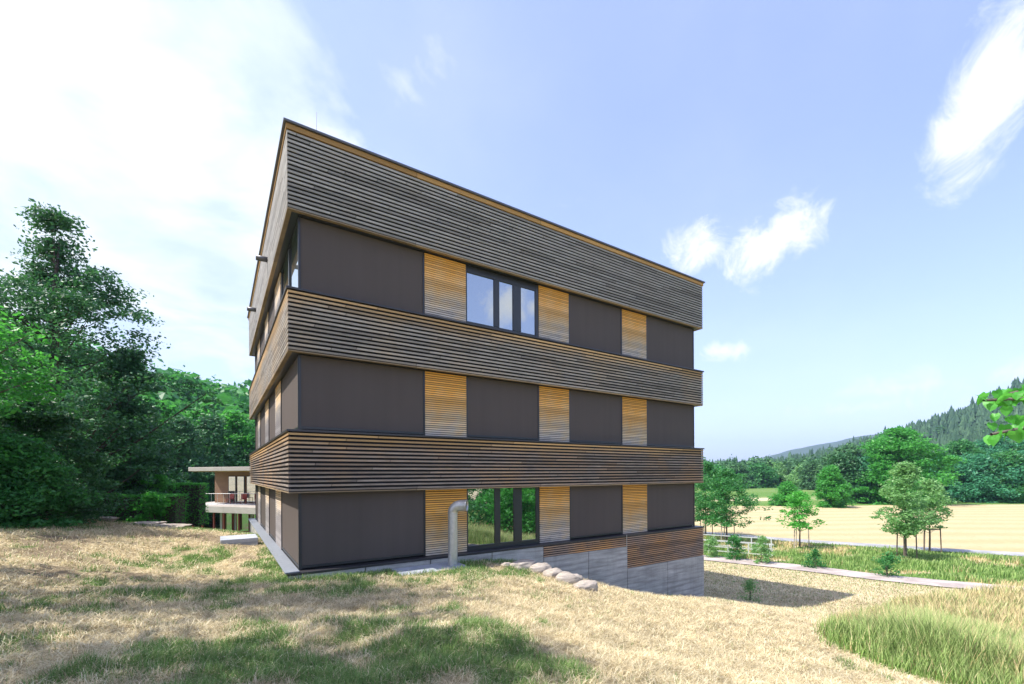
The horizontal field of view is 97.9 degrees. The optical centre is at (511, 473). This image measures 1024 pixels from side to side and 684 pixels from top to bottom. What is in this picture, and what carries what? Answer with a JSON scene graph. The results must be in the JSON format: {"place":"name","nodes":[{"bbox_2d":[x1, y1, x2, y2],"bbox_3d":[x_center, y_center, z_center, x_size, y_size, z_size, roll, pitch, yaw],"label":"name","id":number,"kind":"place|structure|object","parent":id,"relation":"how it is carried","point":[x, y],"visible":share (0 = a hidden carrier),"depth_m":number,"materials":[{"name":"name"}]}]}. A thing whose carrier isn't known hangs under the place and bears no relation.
{"place":"outdoors","nodes":[
{"label":"outdoors","id":0,"kind":"place"},
{"bbox_2d":[0,487,1023,683],"bbox_3d":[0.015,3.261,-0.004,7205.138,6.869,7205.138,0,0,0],"label":"ground","id":1,"kind":"structure","parent":0,"point":[985,526],"depth_m":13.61,"materials":[{"name":"beige plant"}]},
{"bbox_2d":[0,306,70,486],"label":"deciduous tree","id":2,"kind":"object","parent":1,"relation":"on","point":[25,384],"visible":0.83,"depth_m":13.82,"materials":[{"name":"green plant"}]},
{"bbox_2d":[0,431,106,528],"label":"shrub","id":3,"kind":"object","parent":1,"relation":"on","point":[28,489],"visible":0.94,"depth_m":13.61,"materials":[{"name":"green plant"}]},
{"bbox_2d":[0,391,135,526],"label":"shrub","id":4,"kind":"object","parent":1,"relation":"on","point":[51,414],"visible":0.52,"depth_m":15.76,"materials":[{"name":"green plant"}]},
{"bbox_2d":[48,455,111,513],"bbox_3d":[-19.304,0.838,19.109,3.446,3.748,3.442,0,0,-27],"label":"shrub","id":5,"kind":"object","parent":1,"relation":"on","point":[74,463],"visible":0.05,"depth_m":19.37,"materials":[{"name":"green plant"}]},
{"bbox_2d":[61,393,101,486],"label":"deciduous tree","id":6,"kind":"object","parent":1,"relation":"on","point":[67,399],"visible":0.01,"depth_m":55.93,"materials":[{"name":"green plant"}]},
{"bbox_2d":[89,516,118,522],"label":"stone slab","id":7,"kind":"structure","parent":1,"relation":"on","point":[112,519],"depth_m":17.25,"materials":[{"name":"stone"}]},
{"bbox_2d":[0,198,220,515],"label":"deciduous tree","id":8,"kind":"object","parent":1,"relation":"on","point":[42,281],"visible":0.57,"depth_m":21.22,"materials":[{"name":"green plant"}]},
{"bbox_2d":[72,344,187,516],"bbox_3d":[-20.872,-1.295,24.069,5.726,11.022,5.824,0,0,0],"label":"deciduous tree","id":9,"kind":"object","parent":1,"relation":"on","point":[133,366],"visible":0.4,"depth_m":23.56,"materials":[{"name":"green plant"}]},
{"bbox_2d":[95,493,188,523],"bbox_3d":[-17.642,1.965,20.938,4.119,2.156,1.298,0,0,-10],"label":"hedge","id":10,"kind":"object","parent":1,"relation":"on","point":[177,514],"visible":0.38,"depth_m":20.75,"materials":[{"name":"green plant"}]},
{"bbox_2d":[129,521,166,525],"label":"stone slab","id":11,"kind":"structure","parent":1,"relation":"on","point":[152,522],"depth_m":17.69,"materials":[{"name":"stone"}]},
{"bbox_2d":[126,490,174,523],"bbox_3d":[-16.351,1.823,20.211,1.760,2.123,2.048,0,0,0],"label":"shrub","id":12,"kind":"object","parent":1,"relation":"on","point":[152,500],"visible":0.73,"depth_m":20.14,"materials":[{"name":"green plant"}]},
{"bbox_2d":[109,403,204,484],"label":"deciduous tree","id":13,"kind":"object","parent":1,"relation":"on","point":[175,466],"visible":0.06,"depth_m":50.55,"materials":[{"name":"green plant"}]},
{"bbox_2d":[147,474,178,493],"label":"shrub","id":14,"kind":"object","parent":1,"relation":"on","point":[164,478],"visible":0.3,"depth_m":24.08,"materials":[{"name":"green plant"}]},
{"bbox_2d":[149,523,191,528],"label":"stone slab","id":15,"kind":"structure","parent":1,"relation":"on","point":[174,525],"depth_m":17.43,"materials":[{"name":"stone"}]},
{"bbox_2d":[145,482,208,525],"bbox_3d":[-19.489,1.729,25.195,4.166,2.532,1.110,0,0,-6],"label":"hedge","id":16,"kind":"object","parent":1,"relation":"on","point":[197,508],"visible":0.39,"depth_m":25.03,"materials":[{"name":"green plant"}]},
{"bbox_2d":[138,415,230,527],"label":"deciduous tree","id":17,"kind":"object","parent":1,"relation":"on","point":[183,425],"visible":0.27,"depth_m":51.68,"materials":[{"name":"green plant"}]},
{"bbox_2d":[174,415,245,526],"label":"deciduous tree","id":18,"kind":"object","parent":1,"relation":"on","point":[210,425],"visible":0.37,"depth_m":56.07,"materials":[{"name":"green plant"}]},
{"bbox_2d":[188,467,255,532],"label":"terrace house","id":19,"kind":"structure","parent":1,"relation":"on","point":[236,514],"depth_m":43.27,"materials":[{"name":"paint"}]},
{"bbox_2d":[222,513,233,530],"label":"window","id":20,"kind":"structure","parent":19,"relation":"in","point":[229,517],"depth_m":43.82,"materials":[{"name":"glass"}]},
{"bbox_2d":[229,494,233,503],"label":"garden chair","id":21,"kind":"object","parent":19,"relation":"on","point":[231,496],"visible":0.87,"depth_m":42.20,"materials":[{"name":"red paint"}]},
{"bbox_2d":[228,476,236,501],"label":"window","id":22,"kind":"structure","parent":19,"relation":"in","point":[232,480],"depth_m":43.36,"materials":[{"name":"glass"}]},
{"bbox_2d":[237,476,244,501],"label":"window","id":23,"kind":"structure","parent":19,"relation":"in","point":[240,479],"depth_m":43.26,"materials":[{"name":"glass"}]},
{"bbox_2d":[236,514,249,531],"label":"window","id":24,"kind":"structure","parent":19,"relation":"in","point":[244,522],"depth_m":43.66,"materials":[{"name":"glass"}]},
{"bbox_2d":[240,494,246,503],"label":"garden chair","id":25,"kind":"object","parent":19,"relation":"on","point":[243,496],"visible":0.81,"depth_m":41.83,"materials":[{"name":"red paint"}]},
{"bbox_2d":[247,476,254,501],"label":"window","id":26,"kind":"structure","parent":19,"relation":"in","point":[250,487],"depth_m":43.15,"materials":[{"name":"glass"}]},
{"bbox_2d":[220,534,257,544],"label":"concrete slab","id":27,"kind":"structure","parent":1,"relation":"on","point":[249,539],"depth_m":14.61,"materials":[{"name":"grey concrete"}]},
{"bbox_2d":[391,562,467,575],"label":"concrete slab","id":28,"kind":"structure","parent":1,"relation":"on","point":[421,568],"depth_m":11.53,"materials":[{"name":"grey concrete"}]},
{"bbox_2d":[448,500,467,564],"bbox_3d":[-1.462,1.607,11.990,0.565,1.805,0.329,0,0,9],"label":"vent pipe","id":29,"kind":"object","parent":28,"relation":"on","point":[455,508],"visible":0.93,"depth_m":11.89,"materials":[{"name":"metal"}]},
{"bbox_2d":[247,112,704,596],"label":"office building","id":30,"kind":"structure","parent":1,"relation":"on","point":[426,350],"depth_m":13.22,"materials":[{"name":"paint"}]},
{"bbox_2d":[281,219,300,297],"bbox_3d":[-6.027,-5.220,12.115,0.062,1.800,3.480,0,0,-33],"label":"window","id":31,"kind":"structure","parent":30,"relation":"in","point":[289,273],"depth_m":11.69,"materials":[{"name":"glass"}]},
{"bbox_2d":[465,265,537,336],"bbox_3d":[-0.246,-5.245,13.863,2.670,1.800,0.062,0,0,-33],"label":"window","id":32,"kind":"structure","parent":30,"relation":"in","point":[494,300],"depth_m":13.81,"materials":[{"name":"glass"}]},
{"bbox_2d":[466,487,538,550],"bbox_3d":[-0.215,1.370,13.856,2.670,1.850,0.062,0,0,-33],"label":"window","id":33,"kind":"structure","parent":30,"relation":"in","point":[496,517],"depth_m":13.80,"materials":[{"name":"glass"}]},
{"bbox_2d":[0,515,951,683],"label":"straw","id":34,"kind":"object","parent":1,"relation":"on","point":[629,663],"visible":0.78,"depth_m":6.56,"materials":[{"name":"beige plant"}]},
{"bbox_2d":[500,562,510,566],"bbox_3d":[-0.151,2.520,12.153,0.367,0.201,0.233,0,0,-29],"label":"boulder","id":35,"kind":"object","parent":1,"relation":"on","point":[505,563],"visible":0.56,"depth_m":12.08,"materials":[{"name":"stone"}]},
{"bbox_2d":[510,559,535,569],"bbox_3d":[0.339,2.592,12.260,0.901,0.428,0.458,0,0,-27],"label":"boulder","id":36,"kind":"object","parent":1,"relation":"on","point":[523,563],"visible":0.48,"depth_m":12.09,"materials":[{"name":"stone"}]},
{"bbox_2d":[529,562,551,573],"bbox_3d":[0.786,2.666,12.187,0.711,0.437,0.474,0,0,-21],"label":"boulder","id":37,"kind":"object","parent":1,"relation":"on","point":[540,568],"visible":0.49,"depth_m":12.01,"materials":[{"name":"stone"}]},
{"bbox_2d":[543,567,561,577],"bbox_3d":[1.135,2.713,11.783,0.633,0.415,0.425,0,0,-39],"label":"boulder","id":38,"kind":"object","parent":1,"relation":"on","point":[553,572],"visible":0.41,"depth_m":11.62,"materials":[{"name":"stone"}]},
{"bbox_2d":[555,571,582,584],"bbox_3d":[1.471,2.764,11.422,0.820,0.497,0.426,0,0,-19],"label":"boulder","id":39,"kind":"object","parent":1,"relation":"on","point":[568,577],"visible":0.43,"depth_m":11.27,"materials":[{"name":"stone"}]},
{"bbox_2d":[572,580,597,592],"bbox_3d":[1.749,2.746,10.614,0.731,0.377,0.415,0,0,-35],"label":"boulder","id":40,"kind":"object","parent":1,"relation":"on","point":[590,585],"visible":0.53,"depth_m":10.49,"materials":[{"name":"stone"}]},
{"bbox_2d":[695,461,738,535],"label":"young tree","id":41,"kind":"object","parent":1,"relation":"on","point":[708,466],"visible":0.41,"depth_m":45.98,"materials":[{"name":"green plant"}]},
{"bbox_2d":[703,464,738,490],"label":"tree","id":42,"kind":"object","parent":1,"relation":"on","point":[718,467],"visible":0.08,"depth_m":163.19,"materials":[{"name":"green plant"}]},
{"bbox_2d":[721,523,734,539],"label":"tree stakes","id":43,"kind":"object","parent":1,"relation":"on","point":[724,532],"visible":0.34,"depth_m":41.52,"materials":[{"name":"brown wood"}]},
{"bbox_2d":[695,467,772,540],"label":"young tree","id":44,"kind":"object","parent":1,"relation":"on","point":[724,483],"visible":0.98,"depth_m":41.05,"materials":[{"name":"green plant"}]},
{"bbox_2d":[703,534,773,556],"bbox_3d":[18.236,6.144,37.113,6.200,1.470,3.280,0,0,32],"label":"footbridge railing","id":45,"kind":"object","parent":1,"relation":"on","point":[748,547],"visible":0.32,"depth_m":36.34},
{"bbox_2d":[725,462,761,488],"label":"tree","id":46,"kind":"object","parent":1,"relation":"on","point":[739,468],"visible":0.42,"depth_m":187.96,"materials":[{"name":"green plant"}]},
{"bbox_2d":[737,579,762,600],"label":"shrub","id":47,"kind":"object","parent":1,"relation":"on","point":[749,585],"visible":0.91,"depth_m":19.99,"materials":[{"name":"green plant"}]},
{"bbox_2d":[744,462,782,487],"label":"tree","id":48,"kind":"object","parent":1,"relation":"on","point":[761,472],"visible":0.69,"depth_m":191.92,"materials":[{"name":"green plant"}]},
{"bbox_2d":[760,461,787,486],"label":"tree","id":49,"kind":"object","parent":1,"relation":"on","point":[779,472],"visible":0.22,"depth_m":200.75,"materials":[{"name":"green plant"}]},
{"bbox_2d":[767,481,808,506],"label":"tree","id":50,"kind":"object","parent":1,"relation":"on","point":[784,488],"visible":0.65,"depth_m":87.23,"materials":[{"name":"green plant"}]},
{"bbox_2d":[778,464,803,486],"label":"tree","id":51,"kind":"object","parent":1,"relation":"on","point":[793,474],"visible":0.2,"depth_m":189.18,"materials":[{"name":"green plant"}]},
{"bbox_2d":[775,491,827,547],"bbox_3d":[25.171,4.119,38.966,3.377,5.300,4.015,0,0,0],"label":"young tree","id":52,"kind":"object","parent":1,"relation":"on","point":[801,496],"visible":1,"depth_m":38.51,"materials":[{"name":"green plant"}]},
{"bbox_2d":[794,526,809,548],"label":"tree stakes","id":53,"kind":"object","parent":1,"relation":"on","point":[796,538],"visible":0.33,"depth_m":38.53,"materials":[{"name":"brown wood"}]},
{"bbox_2d":[796,458,825,489],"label":"tree","id":54,"kind":"object","parent":1,"relation":"on","point":[809,472],"visible":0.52,"depth_m":168.98,"materials":[{"name":"green plant"}]},
{"bbox_2d":[811,464,856,507],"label":"tree","id":55,"kind":"object","parent":1,"relation":"on","point":[834,489],"visible":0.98,"depth_m":82.96,"materials":[{"name":"green plant"}]},
{"bbox_2d":[812,443,867,484],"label":"tree","id":56,"kind":"object","parent":1,"relation":"on","point":[852,449],"visible":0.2,"depth_m":139.48,"materials":[{"name":"green plant"}]},
{"bbox_2d":[817,451,880,502],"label":"tree","id":57,"kind":"object","parent":1,"relation":"on","point":[847,462],"visible":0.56,"depth_m":95.66,"materials":[{"name":"green plant"}]},
{"bbox_2d":[856,439,870,457],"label":"tree","id":58,"kind":"object","parent":1,"relation":"on","point":[866,441],"visible":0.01,"depth_m":150.79,"materials":[{"name":"green plant"}]},
{"bbox_2d":[703,531,1023,555],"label":"lane","id":59,"kind":"structure","parent":1,"relation":"on","point":[914,547],"depth_m":39.61,"materials":[{"name":"grey asphalt"}]},
{"bbox_2d":[844,456,886,502],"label":"tree","id":60,"kind":"object","parent":1,"relation":"on","point":[864,462],"visible":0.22,"depth_m":95.00,"materials":[{"name":"green plant"}]},
{"bbox_2d":[868,461,943,556],"bbox_3d":[29.657,2.870,33.608,3.931,7.634,3.780,0,0,0],"label":"young tree","id":61,"kind":"object","parent":1,"relation":"on","point":[908,526],"visible":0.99,"depth_m":33.01,"materials":[{"name":"green plant"}]},
{"bbox_2d":[896,533,917,559],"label":"tree stakes","id":62,"kind":"object","parent":1,"relation":"on","point":[904,546],"visible":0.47,"depth_m":33.07,"materials":[{"name":"brown wood"}]},
{"bbox_2d":[851,425,966,504],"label":"tree","id":63,"kind":"object","parent":1,"relation":"on","point":[891,446],"visible":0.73,"depth_m":89.61,"materials":[{"name":"green plant"}]},
{"bbox_2d":[812,579,1023,683],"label":"tall grass","id":64,"kind":"structure","parent":1,"relation":"on","point":[963,635],"depth_m":8.51,"materials":[{"name":"green plant"}]},
{"bbox_2d":[923,528,941,551],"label":"tree stakes","id":65,"kind":"object","parent":1,"relation":"on","point":[924,539],"visible":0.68,"depth_m":36.14,"materials":[{"name":"brown wood"}]},
{"bbox_2d":[906,478,960,552],"bbox_3d":[33.903,3.559,36.364,3.489,6.330,3.331,0,0,0],"label":"young tree","id":66,"kind":"object","parent":1,"relation":"on","point":[933,485],"visible":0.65,"depth_m":35.89,"materials":[{"name":"green plant"}]},
{"bbox_2d":[916,454,1007,502],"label":"tree","id":67,"kind":"object","parent":1,"relation":"on","point":[957,490],"visible":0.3,"depth_m":95.18,"materials":[{"name":"green plant"}]},
{"bbox_2d":[939,438,993,457],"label":"tree","id":68,"kind":"object","parent":1,"relation":"on","point":[960,446],"visible":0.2,"depth_m":110.74,"materials":[{"name":"green plant"}]},
{"bbox_2d":[951,452,1023,502],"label":"tree","id":69,"kind":"object","parent":1,"relation":"on","point":[977,461],"visible":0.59,"depth_m":94.87,"materials":[{"name":"green plant"}]},
{"bbox_2d":[969,449,1023,502],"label":"tree","id":70,"kind":"object","parent":1,"relation":"on","point":[1013,456],"visible":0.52,"depth_m":94.62,"materials":[{"name":"green plant"}]},
{"bbox_2d":[972,436,1023,454],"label":"tree","id":71,"kind":"object","parent":1,"relation":"on","point":[998,447],"visible":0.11,"depth_m":113.68,"materials":[{"name":"green plant"}]},
{"bbox_2d":[977,384,1023,446],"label":"lime tree","id":72,"kind":"object","parent":1,"relation":"on","point":[1006,399],"visible":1,"depth_m":3.99,"materials":[{"name":"green plant"}]},
{"bbox_2d":[1006,439,1023,452],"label":"tree","id":73,"kind":"object","parent":1,"relation":"on","point":[1017,449],"visible":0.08,"depth_m":112.67,"materials":[{"name":"green plant"}]},
{"bbox_2d":[1013,449,1023,486],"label":"tree","id":74,"kind":"object","parent":1,"relation":"on","point":[1022,463],"visible":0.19,"depth_m":94.06,"materials":[{"name":"green plant"}]},
{"bbox_2d":[0,0,1023,461],"label":"sky","id":75,"kind":"structure","parent":0,"point":[842,181],"materials":[{"name":"blue"}]},
{"bbox_2d":[762,434,874,458],"bbox_3d":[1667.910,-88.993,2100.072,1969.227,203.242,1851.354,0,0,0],"label":"hill","id":76,"kind":"structure","parent":0,"point":[804,450],"depth_m":2083.15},
{"bbox_2d":[704,560,966,616],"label":"short grass","id":77,"kind":"structure","parent":0,"point":[804,575],"depth_m":23.70,"materials":[{"name":"plant"}]},
{"bbox_2d":[703,533,1023,586],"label":"verge grass","id":78,"kind":"structure","parent":0,"point":[963,562],"depth_m":32.28,"materials":[{"name":"green plant"}]},
{"bbox_2d":[703,534,720,557],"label":"shrub","id":79,"kind":"object","parent":78,"relation":"on","point":[711,542],"visible":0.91,"depth_m":34.34,"materials":[{"name":"green plant"}]},
{"bbox_2d":[721,534,746,560],"bbox_3d":[16.591,5.662,33.344,1.947,2.287,1.711,0,0,0],"label":"shrub","id":80,"kind":"object","parent":78,"relation":"on","point":[735,542],"visible":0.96,"depth_m":33.27,"materials":[{"name":"green plant"}]},
{"bbox_2d":[749,535,774,563],"bbox_3d":[17.995,5.581,31.895,1.823,2.371,1.876,0,0,0],"label":"shrub","id":81,"kind":"object","parent":78,"relation":"on","point":[767,555],"visible":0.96,"depth_m":31.79,"materials":[{"name":"green plant"}]},
{"bbox_2d":[800,547,829,568],"bbox_3d":[20.582,5.852,30.214,1.728,1.741,1.563,0,0,-43],"label":"shrub","id":82,"kind":"object","parent":78,"relation":"on","point":[815,556],"visible":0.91,"depth_m":30.13,"materials":[{"name":"green plant"}]},
{"bbox_2d":[870,550,904,576],"bbox_3d":[22.648,5.607,26.768,1.590,1.960,1.592,0,0,0],"label":"shrub","id":83,"kind":"object","parent":78,"relation":"on","point":[887,560],"visible":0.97,"depth_m":26.73,"materials":[{"name":"green plant"}]},
{"bbox_2d":[704,555,1023,589],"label":"path","id":84,"kind":"structure","parent":0,"point":[922,581],"depth_m":27.50,"materials":[{"name":"grey concrete"}]},
{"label":"slope","id":85,"kind":"structure","parent":0,"visible":0},
{"bbox_2d":[0,305,254,433],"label":"broadleaf wood","id":86,"kind":"object","parent":85,"relation":"on","point":[235,397],"visible":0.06,"depth_m":97.41,"materials":[{"name":"green plant"}]},
{"bbox_2d":[123,478,148,493],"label":"shrub","id":87,"kind":"object","parent":85,"relation":"on","point":[142,481],"visible":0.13,"depth_m":23.88,"materials":[{"name":"green plant"}]},
{"bbox_2d":[101,400,195,478],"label":"deciduous tree","id":88,"kind":"object","parent":85,"relation":"on","point":[171,406],"visible":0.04,"depth_m":59.71,"materials":[{"name":"green plant"}]},
{"bbox_2d":[136,380,175,401],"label":"deciduous tree","id":89,"kind":"object","parent":85,"relation":"on","point":[148,396],"visible":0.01,"depth_m":80.31,"materials":[{"name":"green plant"}]},
{"bbox_2d":[176,402,216,415],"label":"deciduous tree","id":90,"kind":"object","parent":85,"relation":"on","point":[192,405],"visible":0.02,"depth_m":76.73,"materials":[{"name":"green plant"}]},
{"bbox_2d":[185,407,211,477],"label":"deciduous tree","id":91,"kind":"object","parent":85,"relation":"on","point":[202,412],"visible":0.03,"depth_m":62.82,"materials":[{"name":"green plant"}]},
{"bbox_2d":[195,409,254,491],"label":"deciduous tree","id":92,"kind":"object","parent":85,"relation":"on","point":[235,419],"visible":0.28,"depth_m":60.78,"materials":[{"name":"green plant"}]},
{"bbox_2d":[229,420,254,461],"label":"deciduous tree","id":93,"kind":"object","parent":85,"relation":"on","point":[253,427],"visible":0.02,"depth_m":61.54,"materials":[{"name":"green plant"}]},
{"bbox_2d":[233,438,254,466],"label":"deciduous tree","id":94,"kind":"object","parent":85,"relation":"on","point":[247,454],"visible":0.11,"depth_m":60.68,"materials":[{"name":"green plant"}]},
{"bbox_3d":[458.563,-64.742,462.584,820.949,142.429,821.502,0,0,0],"label":"hill","id":95,"kind":"structure","parent":0,"visible":0},
{"bbox_2d":[703,410,1022,483],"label":"broadleaf wood","id":96,"kind":"object","parent":95,"relation":"on","point":[791,467],"visible":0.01,"depth_m":209.63,"materials":[{"name":"green plant"}]},
{"bbox_2d":[712,377,1023,463],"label":"conifer wood","id":97,"kind":"object","parent":95,"relation":"on","point":[978,418],"visible":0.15,"depth_m":352.57,"materials":[{"name":"green plant"}]}
]}

